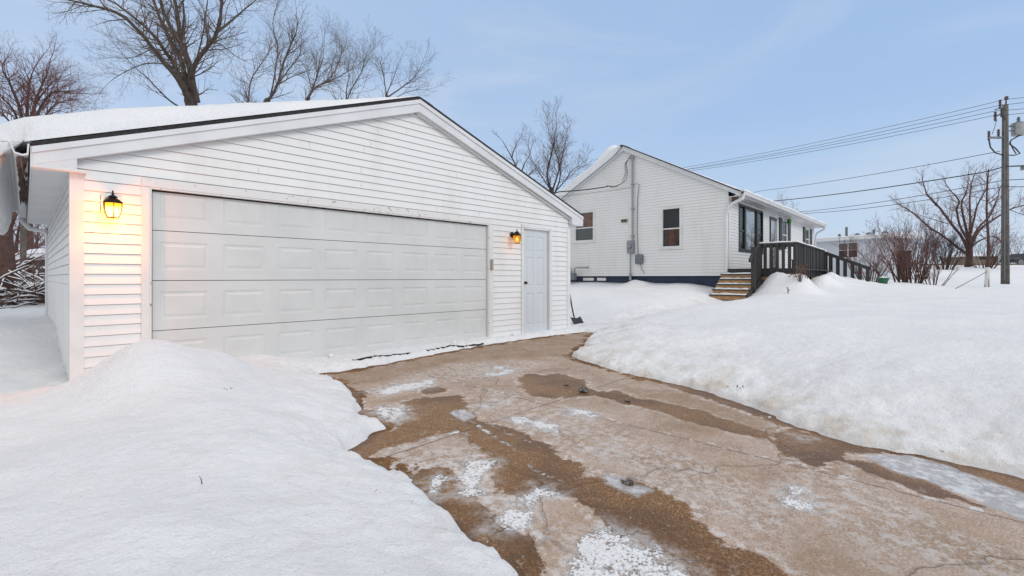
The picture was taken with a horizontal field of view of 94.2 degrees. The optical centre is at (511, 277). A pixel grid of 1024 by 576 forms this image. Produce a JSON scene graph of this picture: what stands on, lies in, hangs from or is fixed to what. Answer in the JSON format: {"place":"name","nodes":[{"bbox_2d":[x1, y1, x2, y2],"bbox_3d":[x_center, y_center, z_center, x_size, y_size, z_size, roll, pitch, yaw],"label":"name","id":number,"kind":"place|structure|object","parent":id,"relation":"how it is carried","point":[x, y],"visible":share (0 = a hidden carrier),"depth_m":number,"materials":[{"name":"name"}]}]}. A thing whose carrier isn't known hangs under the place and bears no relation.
{"place":"outdoors","nodes":[
{"label":"outdoors","id":0,"kind":"place"},
{"bbox_2d":[20,217,26,272],"bbox_3d":[-18.484,-2.738,18.000,0.200,6.500,0.190,0,0,44],"label":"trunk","id":1,"kind":"object","parent":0,"point":[23,233],"depth_m":17.94,"materials":[{"name":"brown wood"}]},
{"bbox_2d":[0,96,583,379],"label":"garage","id":2,"kind":"structure","parent":0,"point":[313,229],"depth_m":6.06,"materials":[{"name":"white plastic"}]},
{"bbox_2d":[102,190,122,218],"bbox_3d":[-3.919,-0.717,4.670,0.215,0.275,0.150,0,0,44],"label":"wall lantern","id":3,"kind":"object","parent":2,"relation":"attached to","point":[112,206],"depth_m":4.62,"materials":[{"name":"yellow glass"}]},
{"bbox_2d":[152,191,485,357],"bbox_3d":[-2.140,0.032,6.748,0.020,2.127,4.800,0,0,44],"label":"garage door","id":4,"kind":"structure","parent":2,"relation":"in","point":[304,279],"depth_m":6.19,"materials":[{"name":"white metal"}]},
{"bbox_2d":[510,230,520,243],"bbox_3d":[0.076,-0.762,8.764,0.215,0.275,0.150,0,0,44],"label":"wall lantern","id":5,"kind":"object","parent":2,"relation":"attached to","point":[516,236],"depth_m":8.71,"materials":[{"name":"brown metal"}]},
{"bbox_2d":[524,229,546,332],"bbox_3d":[0.480,0.068,9.369,0.080,2.005,0.750,0,0,44],"label":"entry door","id":6,"kind":"structure","parent":2,"relation":"in","point":[535,241],"depth_m":9.40,"materials":[{"name":"paint"}]},
{"bbox_2d":[0,265,1023,575],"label":"snow ground","id":7,"kind":"structure","parent":0,"point":[108,463],"depth_m":3.38,"materials":[{"name":"white snow"}]},
{"bbox_2d":[0,254,44,308],"bbox_3d":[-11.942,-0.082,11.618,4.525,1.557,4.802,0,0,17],"label":"snowy brush","id":8,"kind":"object","parent":7,"relation":"on","point":[21,295],"visible":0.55,"depth_m":11.14,"materials":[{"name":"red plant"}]},
{"bbox_2d":[0,211,47,292],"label":"broken tree","id":9,"kind":"object","parent":7,"relation":"on","point":[7,255],"visible":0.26,"depth_m":11.97,"materials":[{"name":"red plant"}]},
{"bbox_2d":[15,248,44,278],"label":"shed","id":10,"kind":"structure","parent":7,"relation":"on","point":[36,254],"depth_m":24.10,"materials":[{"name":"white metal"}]},
{"bbox_2d":[14,216,45,262],"bbox_3d":[-34.102,-3.489,33.059,3.754,6.189,4.586,0,0,18],"label":"tree","id":11,"kind":"object","parent":7,"relation":"on","point":[16,241],"visible":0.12,"depth_m":33.15,"materials":[{"name":"red plant"}]},
{"bbox_2d":[13,216,47,268],"bbox_3d":[-38.715,-3.553,38.100,3.865,5.799,4.079,0,0,44],"label":"tree","id":12,"kind":"object","parent":7,"relation":"on","point":[44,226],"visible":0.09,"depth_m":38.03,"materials":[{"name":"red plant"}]},
{"bbox_2d":[0,29,108,279],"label":"tree","id":13,"kind":"object","parent":7,"relation":"on","point":[28,84],"visible":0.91,"depth_m":25.36,"materials":[{"name":"red plant"}]},
{"bbox_2d":[45,73,101,113],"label":"tree","id":14,"kind":"object","parent":7,"relation":"on","point":[75,101],"visible":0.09,"depth_m":45.81,"materials":[{"name":"red plant"}]},
{"bbox_2d":[38,0,289,110],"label":"tree","id":15,"kind":"object","parent":7,"relation":"on","point":[185,80],"visible":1,"depth_m":16.76,"materials":[{"name":"brown plant"}]},
{"bbox_2d":[223,0,342,102],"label":"tree","id":16,"kind":"object","parent":7,"relation":"on","point":[279,80],"visible":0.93,"depth_m":22.23,"materials":[{"name":"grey plant"}]},
{"bbox_2d":[287,3,389,100],"bbox_3d":[-8.920,-7.853,24.577,4.738,17.211,11.220,0,0,-16],"label":"tree","id":17,"kind":"object","parent":7,"relation":"on","point":[319,85],"visible":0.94,"depth_m":23.64,"materials":[{"name":"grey plant"}]},
{"bbox_2d":[352,352,409,359],"bbox_3d":[-1.751,1.069,6.466,0.045,0.053,0.913,0,0,39],"label":"threshold board","id":18,"kind":"object","parent":7,"relation":"on","point":[369,357],"visible":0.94,"depth_m":6.37,"materials":[{"name":"grey wood"}]},
{"bbox_2d":[360,29,452,97],"bbox_3d":[-5.368,-6.000,24.229,4.178,13.503,6.753,0,0,3],"label":"tree","id":19,"kind":"object","parent":7,"relation":"on","point":[410,75],"visible":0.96,"depth_m":24.08,"materials":[{"name":"brown plant"}]},
{"bbox_2d":[427,343,483,350],"bbox_3d":[-0.890,1.095,7.540,0.045,0.075,1.256,0,0,39],"label":"threshold board","id":20,"kind":"object","parent":7,"relation":"on","point":[459,346],"visible":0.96,"depth_m":7.59,"materials":[{"name":"grey wood"}]},
{"bbox_2d":[491,128,545,174],"bbox_3d":[0.251,-3.922,24.051,2.996,8.546,5.427,0,0,8],"label":"tree","id":21,"kind":"object","parent":7,"relation":"on","point":[519,155],"visible":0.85,"depth_m":23.84,"materials":[{"name":"brown plant"}]},
{"bbox_2d":[518,95,596,192],"bbox_3d":[2.306,-4.229,22.305,2.762,9.162,6.623,0,0,28],"label":"tree","id":22,"kind":"object","parent":7,"relation":"on","point":[561,149],"visible":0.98,"depth_m":21.29,"materials":[{"name":"brown plant"}]},
{"bbox_2d":[526,158,577,189],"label":"dead leaves","id":23,"kind":"object","parent":22,"relation":"attached to","point":[552,175],"visible":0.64,"depth_m":21.77,"materials":[{"name":"brown plant"}]},
{"bbox_2d":[570,294,583,323],"bbox_3d":[1.435,0.568,10.710,0.226,0.973,0.366,0,0,44],"label":"snow shovel","id":24,"kind":"object","parent":7,"relation":"on","point":[578,320],"visible":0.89,"depth_m":10.66,"materials":[{"name":"black plastic"}]},
{"bbox_2d":[556,145,826,287],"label":"house","id":25,"kind":"structure","parent":7,"relation":"on","point":[692,227],"depth_m":17.19,"materials":[{"name":"white plastic"}]},
{"bbox_2d":[570,267,588,279],"bbox_3d":[2.512,-0.054,19.070,1.119,0.747,0.278,0,0,35],"label":"gas meter","id":26,"kind":"object","parent":25,"relation":"attached to","point":[573,276],"visible":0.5,"depth_m":18.99,"materials":[{"name":"grey metal"}]},
{"bbox_2d":[572,210,594,243],"bbox_3d":[2.974,-2.025,19.142,1.100,1.290,0.355,0,0,43],"label":"window","id":27,"kind":"structure","parent":25,"relation":"in","point":[585,233],"depth_m":19.05,"materials":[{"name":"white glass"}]},
{"bbox_2d":[583,278,593,280],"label":"basement window","id":28,"kind":"structure","parent":25,"relation":"in","point":[584,279],"depth_m":18.93,"materials":[{"name":"white glass"}]},
{"bbox_2d":[607,155,634,240],"bbox_3d":[4.053,-2.937,17.725,1.033,3.154,0.162,0,0,27],"label":"service mast","id":29,"kind":"object","parent":25,"relation":"attached to","point":[631,184],"visible":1,"depth_m":17.50,"materials":[{"name":"black metal"}]},
{"bbox_2d":[554,186,607,193],"bbox_3d":[1.153,-2.715,16.164,6.010,1.472,0.576,0,0,-41],"label":"service cable","id":30,"kind":"object","parent":29,"relation":"attached to","point":[580,190],"visible":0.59,"depth_m":17.38,"materials":[{"name":"black rubber"}]},
{"bbox_2d":[558,187,630,196],"bbox_3d":[1.439,-2.660,16.197,6.401,1.339,1.056,0,0,-33],"label":"service cable","id":31,"kind":"object","parent":29,"relation":"attached to","point":[593,192],"visible":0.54,"depth_m":17.23,"materials":[{"name":"rubber"}]},
{"bbox_2d":[627,240,634,279],"bbox_3d":[4.341,-0.630,17.514,0.260,1.460,0.247,0,0,43],"label":"electric meter","id":32,"kind":"object","parent":25,"relation":"attached to","point":[630,247],"visible":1,"depth_m":17.50,"materials":[{"name":"beige plastic"}]},
{"bbox_2d":[635,183,644,273],"bbox_3d":[4.655,-1.798,17.324,0.358,3.324,0.100,0,0,43],"label":"phone box","id":33,"kind":"object","parent":25,"relation":"attached to","point":[639,259],"visible":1,"depth_m":17.36,"materials":[{"name":"metal"}]},
{"bbox_2d":[658,205,682,249],"bbox_3d":[5.629,-1.730,16.685,0.880,1.500,0.355,0,0,43],"label":"window","id":34,"kind":"structure","parent":25,"relation":"in","point":[671,217],"depth_m":16.77,"materials":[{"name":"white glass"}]},
{"bbox_2d":[738,203,745,251],"bbox_3d":[7.738,-1.695,16.316,0.355,1.610,0.730,0,0,43],"label":"window","id":35,"kind":"structure","parent":25,"relation":"in","point":[742,208],"depth_m":16.42,"materials":[{"name":"black glass"}]},
{"bbox_2d":[746,206,756,252],"bbox_3d":[8.526,-1.695,16.976,0.099,1.610,1.410,0,0,43],"label":"window","id":36,"kind":"structure","parent":25,"relation":"in","point":[751,213],"depth_m":16.99,"materials":[{"name":"glass"}]},
{"bbox_2d":[757,209,762,253],"bbox_3d":[9.146,-1.695,17.832,0.355,1.610,0.790,0,0,43],"label":"window","id":37,"kind":"structure","parent":25,"relation":"in","point":[759,213],"depth_m":17.96,"materials":[{"name":"black glass"}]},
{"bbox_2d":[769,216,776,267],"bbox_3d":[10.432,-1.360,19.007,0.050,2.080,0.940,0,0,43],"label":"storm door","id":38,"kind":"structure","parent":25,"relation":"in","point":[773,221],"depth_m":19.05,"materials":[{"name":"glass"}]},
{"bbox_2d":[783,219,787,251],"bbox_3d":[11.553,-1.800,20.436,0.355,1.360,0.960,0,0,43],"label":"window","id":39,"kind":"structure","parent":25,"relation":"in","point":[785,226],"depth_m":20.63,"materials":[{"name":"glass"}]},
{"bbox_2d":[806,228,809,243],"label":"window","id":40,"kind":"structure","parent":25,"relation":"in","point":[807,230],"depth_m":23.81,"materials":[{"name":"clear glass"}]},
{"bbox_2d":[775,190,802,212],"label":"tree","id":41,"kind":"object","parent":7,"relation":"on","point":[786,202],"visible":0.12,"depth_m":46.08,"materials":[{"name":"brown plant"}]},
{"bbox_2d":[709,240,870,299],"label":"deck","id":42,"kind":"structure","parent":7,"relation":"on","point":[734,284],"depth_m":14.53,"materials":[{"name":"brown wood"}]},
{"bbox_2d":[789,264,808,281],"bbox_3d":[8.014,-0.107,13.302,0.454,0.608,0.608,0,0,17],"label":"dry plant","id":43,"kind":"object","parent":7,"relation":"on","point":[801,274],"visible":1,"depth_m":13.22,"materials":[{"name":"brown plant"}]},
{"bbox_2d":[814,227,923,279],"bbox_3d":[26.298,-1.680,35.995,4.480,4.360,6.086,0,0,-28],"label":"bungalow","id":44,"kind":"object","parent":7,"relation":"on","point":[827,243],"visible":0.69,"depth_m":34.57,"materials":[{"name":"white metal"}]},
{"bbox_2d":[838,242,847,257],"bbox_3d":[24.705,-2.020,35.507,0.068,1.200,0.660,0,0,-28],"label":"window","id":45,"kind":"structure","parent":44,"relation":"in","point":[840,245],"depth_m":35.58,"materials":[{"name":"grey glass"}]},
{"bbox_2d":[848,242,857,257],"bbox_3d":[25.017,-2.020,34.920,0.068,1.200,0.660,0,0,-28],"label":"window","id":46,"kind":"structure","parent":44,"relation":"in","point":[850,244],"depth_m":34.93,"materials":[{"name":"grey glass"}]},
{"bbox_2d":[834,232,903,281],"bbox_3d":[16.494,-0.944,21.992,2.377,2.465,2.829,0,0,-9],"label":"shrub","id":47,"kind":"object","parent":7,"relation":"on","point":[876,265],"visible":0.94,"depth_m":21.85,"materials":[{"name":"red plant"}]},
{"bbox_2d":[848,223,936,281],"bbox_3d":[20.127,-1.303,24.946,3.356,3.312,3.113,0,0,-11],"label":"shrub","id":48,"kind":"object","parent":7,"relation":"on","point":[898,270],"visible":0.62,"depth_m":24.56,"materials":[{"name":"red plant"}]},
{"bbox_2d":[897,247,911,279],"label":"brown shed","id":49,"kind":"structure","parent":7,"relation":"on","point":[907,264],"depth_m":33.58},
{"bbox_2d":[860,207,956,283],"bbox_3d":[19.607,-1.585,23.737,3.611,3.892,3.728,0,0,28],"label":"shrub","id":50,"kind":"object","parent":7,"relation":"on","point":[905,267],"visible":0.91,"depth_m":23.73,"materials":[{"name":"red plant"}]},
{"bbox_2d":[907,229,949,278],"bbox_3d":[28.733,-1.735,33.973,2.915,3.859,3.280,0,0,-13],"label":"shrub","id":51,"kind":"object","parent":7,"relation":"on","point":[926,277],"visible":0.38,"depth_m":33.46,"materials":[{"name":"brown plant"}]},
{"bbox_2d":[907,245,962,285],"bbox_3d":[19.457,-0.572,21.957,1.828,2.004,1.766,0,0,4],"label":"shrub","id":52,"kind":"object","parent":7,"relation":"on","point":[928,273],"visible":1,"depth_m":22.13,"materials":[{"name":"red plant"}]},
{"bbox_2d":[920,221,978,269],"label":"shrub","id":53,"kind":"object","parent":7,"relation":"on","point":[950,245],"visible":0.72,"depth_m":43.45,"materials":[{"name":"brown plant"}]},
{"bbox_2d":[887,155,1023,266],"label":"tree","id":54,"kind":"object","parent":7,"relation":"on","point":[970,221],"visible":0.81,"depth_m":47.36,"materials":[{"name":"red plant"}]},
{"bbox_2d":[943,253,998,263],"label":"house","id":55,"kind":"structure","parent":7,"relation":"on","point":[975,260],"depth_m":110.00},
{"bbox_2d":[954,229,1018,268],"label":"shrub","id":56,"kind":"object","parent":7,"relation":"on","point":[992,259],"visible":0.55,"depth_m":45.67,"materials":[{"name":"red plant"}]},
{"bbox_2d":[958,161,1023,286],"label":"young tree","id":57,"kind":"object","parent":7,"relation":"on","point":[987,282],"visible":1,"depth_m":20.95,"materials":[{"name":"red plant"}]},
{"bbox_2d":[987,96,1023,283],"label":"utility pole","id":58,"kind":"object","parent":7,"relation":"on","point":[1017,128],"visible":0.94,"depth_m":26.59,"materials":[{"name":"brown wood"}]},
{"bbox_2d":[687,109,1018,169],"bbox_3d":[20.017,-8.561,34.361,6.167,2.154,29.026,0,0,-26],"label":"power line","id":59,"kind":"object","parent":58,"relation":"attached to","point":[864,138],"visible":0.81,"depth_m":31.10,"materials":[{"name":"black metal"}]},
{"bbox_2d":[684,97,1023,167],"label":"power line","id":60,"kind":"object","parent":58,"relation":"attached to","point":[866,131],"visible":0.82,"depth_m":31.17,"materials":[{"name":"black metal"}]},
{"bbox_2d":[691,102,1023,168],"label":"power line","id":61,"kind":"object","parent":58,"relation":"attached to","point":[873,133],"visible":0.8,"depth_m":30.84,"materials":[{"name":"black metal"}]},
{"bbox_2d":[693,113,1021,170],"bbox_3d":[19.963,-8.419,34.335,6.046,2.206,29.026,0,0,-26],"label":"power line","id":62,"kind":"object","parent":58,"relation":"attached to","point":[869,140],"visible":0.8,"depth_m":30.86,"materials":[{"name":"black metal"}]},
{"bbox_2d":[735,151,999,195],"bbox_3d":[25.491,-7.758,37.247,4.663,1.371,20.929,0,0,-23],"label":"service cable","id":63,"kind":"object","parent":58,"relation":"attached to","point":[885,172],"visible":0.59,"depth_m":33.21,"materials":[{"name":"black rubber"}]},
{"bbox_2d":[776,165,1023,200],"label":"service cable","id":64,"kind":"object","parent":58,"relation":"attached to","point":[909,183],"visible":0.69,"depth_m":33.05,"materials":[{"name":"black rubber"}]},
{"bbox_2d":[802,186,1023,213],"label":"service cable","id":65,"kind":"object","parent":58,"relation":"attached to","point":[923,200],"visible":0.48,"depth_m":31.55,"materials":[{"name":"black rubber"}]},
{"bbox_2d":[803,179,1023,211],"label":"service cable","id":66,"kind":"object","parent":58,"relation":"attached to","point":[920,195],"visible":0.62,"depth_m":31.82,"materials":[{"name":"black rubber"}]},
{"bbox_2d":[999,254,1023,264],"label":"parked car","id":67,"kind":"object","parent":7,"relation":"on","point":[1018,259],"visible":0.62,"depth_m":55.26,"materials":[{"name":"grey metal"}]},
{"bbox_2d":[1010,235,1023,263],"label":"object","id":68,"kind":"object","parent":7,"relation":"on","point":[1017,250],"visible":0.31,"depth_m":70.26,"materials":[{"name":"red plant"}]},
{"bbox_2d":[0,0,1023,272],"label":"sky","id":69,"kind":"structure","parent":0,"point":[681,83],"materials":[{"name":"blue"}]},
{"bbox_2d":[319,332,1023,575],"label":"driveway","id":70,"kind":"structure","parent":0,"point":[520,457],"depth_m":2.90,"materials":[{"name":"brown concrete"}]},
{"bbox_2d":[578,386,588,392],"bbox_3d":[0.747,1.180,5.013,0.108,0.052,0.182,0,0,5],"label":"ice chunk","id":71,"kind":"object","parent":70,"relation":"on","point":[583,389],"visible":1,"depth_m":4.96,"materials":[{"name":"grey ice"}]},
{"bbox_2d":[620,478,633,485],"bbox_3d":[0.687,1.216,2.840,0.074,0.033,0.095,0,0,2],"label":"ice chunk","id":72,"kind":"object","parent":70,"relation":"on","point":[628,481],"visible":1,"depth_m":2.83,"materials":[{"name":"white ice"}]},
{"bbox_2d":[876,276,889,283],"bbox_3d":[14.337,0.096,18.403,0.420,0.300,0.420,0,0,44],"label":"flower pot","id":73,"kind":"object","parent":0,"point":[883,280],"visible":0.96,"depth_m":18.28,"materials":[{"name":"green plastic"}]},
{"bbox_2d":[930,264,1023,264],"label":"road bank","id":74,"kind":"structure","parent":0,"point":[979,264],"depth_m":60.50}
]}

